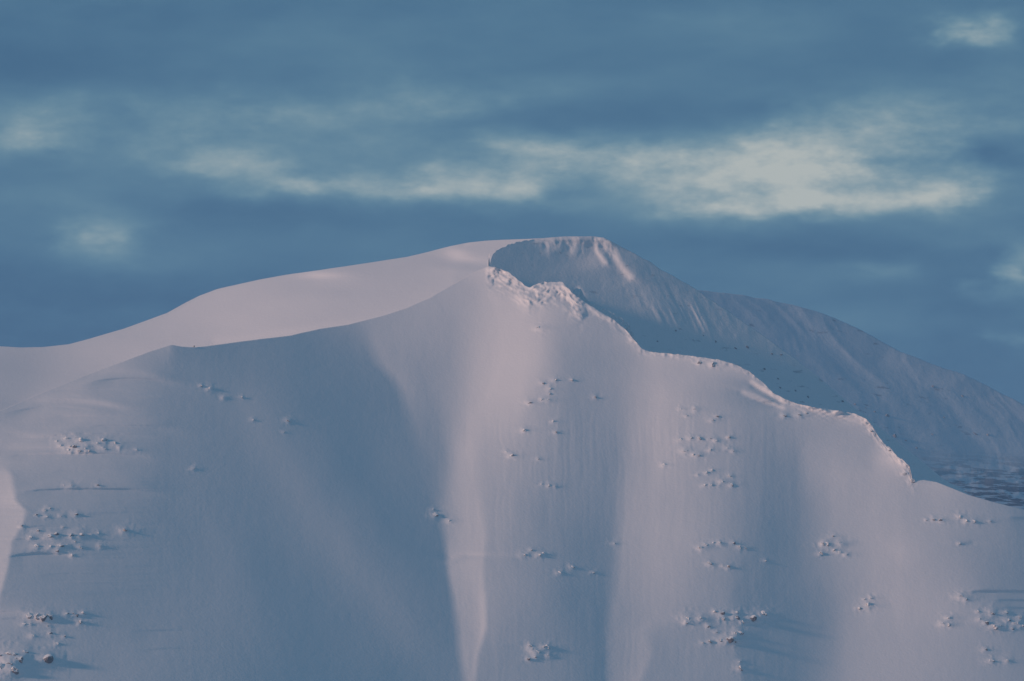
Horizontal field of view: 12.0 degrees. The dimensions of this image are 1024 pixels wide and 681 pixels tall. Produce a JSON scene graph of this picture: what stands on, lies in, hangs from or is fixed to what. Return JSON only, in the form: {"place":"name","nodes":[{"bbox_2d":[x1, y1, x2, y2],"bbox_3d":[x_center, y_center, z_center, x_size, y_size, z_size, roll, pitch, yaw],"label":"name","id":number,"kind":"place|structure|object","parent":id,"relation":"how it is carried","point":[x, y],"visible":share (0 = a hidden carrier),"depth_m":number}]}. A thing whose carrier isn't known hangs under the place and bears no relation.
{"place":"outdoors","nodes":[
{"label":"outdoors","id":0,"kind":"place"},
{"bbox_2d":[0,238,538,410],"bbox_3d":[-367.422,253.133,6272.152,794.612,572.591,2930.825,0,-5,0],"label":"dome hill","id":1,"kind":"structure","parent":0,"point":[286,305],"depth_m":5266.78},
{"bbox_2d":[0,266,1023,680],"bbox_3d":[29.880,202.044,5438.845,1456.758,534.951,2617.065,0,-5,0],"label":"mountain","id":2,"kind":"structure","parent":0,"point":[318,540],"depth_m":4866.38},
{"bbox_2d":[5,651,17,655],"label":"rock","id":3,"kind":"object","parent":2,"relation":"on","point":[12,653],"visible":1,"depth_m":4350.03},
{"bbox_2d":[11,666,18,674],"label":"rock","id":4,"kind":"object","parent":2,"relation":"on","point":[14,669],"visible":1,"depth_m":4327.72},
{"bbox_2d":[14,656,22,662],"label":"rock","id":5,"kind":"object","parent":2,"relation":"on","point":[20,658],"visible":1,"depth_m":4343.76},
{"bbox_2d":[41,614,46,620],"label":"rock","id":6,"kind":"object","parent":2,"relation":"on","point":[43,617],"visible":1,"depth_m":4420.91},
{"bbox_2d":[43,654,53,662],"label":"rock","id":7,"kind":"object","parent":2,"relation":"on","point":[48,658],"visible":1,"depth_m":4358.13},
{"bbox_2d":[726,636,733,642],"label":"rock","id":8,"kind":"object","parent":2,"relation":"on","point":[730,639],"visible":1,"depth_m":4784.06},
{"bbox_2d":[750,615,756,621],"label":"rock","id":9,"kind":"object","parent":2,"relation":"on","point":[753,618],"visible":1,"depth_m":4825.55},
{"bbox_2d":[0,0,1023,404],"label":"sky","id":10,"kind":"structure","parent":0,"point":[859,164]},
{"bbox_2d":[572,288,635,340],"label":"snow slope","id":11,"kind":"structure","parent":0,"point":[577,292],"depth_m":5208.30},
{"bbox_2d":[488,236,966,493],"bbox_3d":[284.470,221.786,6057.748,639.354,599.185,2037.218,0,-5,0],"label":"summit hill","id":12,"kind":"structure","parent":0,"point":[651,304],"depth_m":5547.52},
{"bbox_2d":[698,290,1023,509],"bbox_3d":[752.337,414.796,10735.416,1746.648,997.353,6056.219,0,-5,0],"label":"distant hill","id":13,"kind":"structure","parent":0,"point":[852,366],"depth_m":10485.95}
]}

